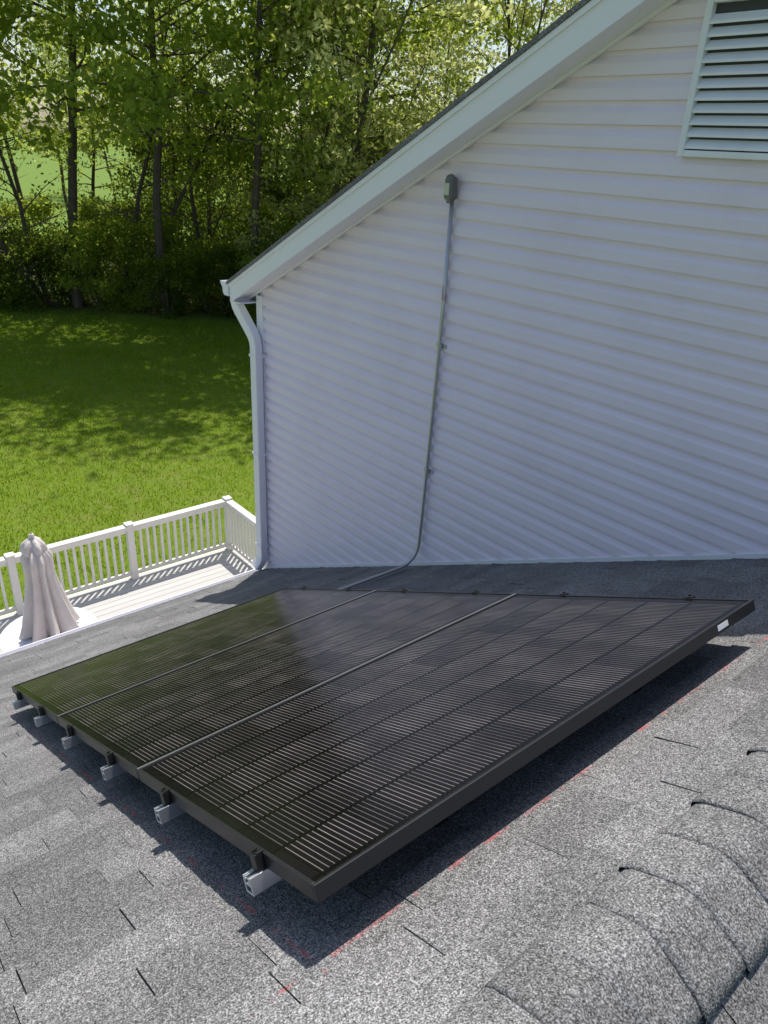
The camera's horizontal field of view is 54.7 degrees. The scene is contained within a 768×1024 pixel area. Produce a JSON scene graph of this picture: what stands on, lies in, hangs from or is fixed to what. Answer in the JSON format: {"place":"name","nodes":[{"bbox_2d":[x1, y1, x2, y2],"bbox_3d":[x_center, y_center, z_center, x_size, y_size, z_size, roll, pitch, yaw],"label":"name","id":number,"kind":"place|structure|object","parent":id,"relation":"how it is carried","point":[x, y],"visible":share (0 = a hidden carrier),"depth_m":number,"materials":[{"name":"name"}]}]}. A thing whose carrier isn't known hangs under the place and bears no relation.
{"place":"outdoors","nodes":[
{"label":"outdoors","id":0,"kind":"place"},
{"bbox_2d":[0,131,340,615],"bbox_3d":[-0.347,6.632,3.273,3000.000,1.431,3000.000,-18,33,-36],"label":"ground","id":1,"kind":"structure","parent":0,"point":[31,172],"depth_m":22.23,"materials":[{"name":"green plant"}]},
{"bbox_2d":[0,547,254,653],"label":"wooden deck","id":2,"kind":"structure","parent":1,"relation":"on","point":[110,599],"depth_m":12.95,"materials":[{"name":"white wood"}]},
{"bbox_2d":[18,533,79,642],"bbox_3d":[-4.681,1.295,10.246,0.846,2.278,0.834,-18,33,-36],"label":"patio umbrella","id":3,"kind":"object","parent":2,"relation":"on","point":[49,610],"visible":0.9,"depth_m":9.99,"materials":[{"name":"fabric"}]},
{"bbox_2d":[0,607,97,652],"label":"patio table","id":4,"kind":"object","parent":2,"relation":"on","point":[9,636],"visible":0.21,"depth_m":10.34,"materials":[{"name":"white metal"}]},
{"bbox_2d":[0,495,263,615],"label":"deck railing","id":5,"kind":"object","parent":2,"relation":"on","point":[233,510],"visible":0.55,"depth_m":12.99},
{"bbox_2d":[0,0,579,324],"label":"tree line","id":6,"kind":"object","parent":1,"relation":"on","point":[151,123],"visible":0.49,"depth_m":33.47,"materials":[{"name":"green plant"}]},
{"bbox_2d":[259,0,767,565],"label":"gable wall siding","id":7,"kind":"object","parent":1,"relation":"on","point":[603,382],"visible":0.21,"depth_m":4.65,"materials":[{"name":"white plastic"}]},
{"bbox_2d":[231,302,267,569],"bbox_3d":[-1.443,-0.760,7.924,0.138,3.041,0.446,-18,33,-36],"label":"downspout","id":8,"kind":"object","parent":7,"relation":"attached to","point":[244,318],"visible":0.81,"depth_m":7.71,"materials":[{"name":"white metal"}]},
{"bbox_2d":[249,353,269,548],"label":"downspout straps","id":9,"kind":"object","parent":8,"relation":"attached to","point":[253,453],"visible":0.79,"depth_m":7.83,"materials":[{"name":"white metal"}]},
{"bbox_2d":[256,295,270,568],"bbox_3d":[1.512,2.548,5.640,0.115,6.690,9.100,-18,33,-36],"label":"corner post","id":10,"kind":"object","parent":7,"relation":"attached to","point":[260,306],"visible":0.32,"depth_m":7.51,"materials":[{"name":"white plastic"}]},
{"bbox_2d":[339,174,457,588],"bbox_3d":[-0.178,-0.726,5.229,1.387,3.047,0.136,-14,31,-31],"label":"electrical conduit","id":11,"kind":"object","parent":7,"relation":"attached to","point":[450,188],"visible":0.95,"depth_m":5.44,"materials":[{"name":"grey metal"}]},
{"bbox_2d":[230,0,677,301],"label":"rake board","id":12,"kind":"object","parent":7,"relation":"attached to","point":[598,29],"visible":0.78,"depth_m":4.51,"materials":[{"name":"white metal"}]},
{"bbox_2d":[233,293,259,303],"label":"eave fascia","id":13,"kind":"structure","parent":12,"relation":"attached to","point":[245,301],"depth_m":7.27,"materials":[{"name":"white metal"}]},
{"bbox_2d":[220,280,229,295],"bbox_3d":[1.786,-3.256,9.775,8.647,0.129,0.157,-18,33,-36],"label":"gutter","id":14,"kind":"object","parent":13,"relation":"attached to","point":[226,290],"visible":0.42,"depth_m":7.24,"materials":[{"name":"white metal"}]},
{"bbox_2d":[228,0,601,286],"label":"drip edge","id":15,"kind":"object","parent":12,"relation":"attached to","point":[570,20],"visible":1,"depth_m":4.61,"materials":[{"name":"white metal"}]},
{"bbox_2d":[226,0,682,284],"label":"roof shingles","id":16,"kind":"object","parent":12,"relation":"on","point":[575,8],"visible":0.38,"depth_m":4.65,"materials":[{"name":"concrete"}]},
{"bbox_2d":[269,553,767,568],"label":"base flashing","id":17,"kind":"object","parent":7,"relation":"attached to","point":[656,558],"visible":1,"depth_m":4.97,"materials":[{"name":"white metal"}]},
{"bbox_2d":[676,0,767,160],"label":"gable vent","id":18,"kind":"object","parent":7,"relation":"attached to","point":[726,114],"visible":1,"depth_m":3.45,"materials":[{"name":"white plastic"}]},
{"bbox_2d":[0,0,580,145],"label":"sky","id":19,"kind":"structure","parent":0,"point":[495,46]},
{"bbox_3d":[-2.558,4.872,0.808,0.024,6.417,11.430,-18,33,-36],"label":"wing","id":20,"kind":"object","parent":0,"visible":0},
{"bbox_2d":[0,569,258,656],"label":"eave trim and gutter","id":21,"kind":"structure","parent":20,"relation":"attached to","point":[111,618],"depth_m":7.66,"materials":[{"name":"white metal"}]},
{"bbox_2d":[0,558,767,1023],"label":"roof shingles","id":22,"kind":"object","parent":21,"relation":"on","point":[456,910],"visible":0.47,"depth_m":2.02,"materials":[{"name":"grey asphalt"}]},
{"bbox_2d":[0,755,367,1023],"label":"roof shingles underlay","id":23,"kind":"object","parent":22,"relation":"on","point":[25,992],"visible":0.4,"depth_m":1.83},
{"bbox_2d":[11,586,755,902],"bbox_3d":[-0.456,0.720,3.665,2.067,1.673,3.284,-18,33,-36],"label":"solar panel array","id":24,"kind":"object","parent":22,"relation":"on","point":[318,745],"visible":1,"depth_m":2.70,"materials":[{"name":"black glass"}]},
{"bbox_2d":[440,734,767,1023],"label":"ridge cap","id":25,"kind":"object","parent":22,"relation":"on","point":[668,924],"visible":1,"depth_m":1.49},
{"bbox_2d":[698,949,767,1023],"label":"roof shingles far side","id":26,"kind":"object","parent":21,"relation":"on","point":[745,1000],"visible":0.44,"depth_m":1.45,"materials":[{"name":"grey asphalt"}]}
]}

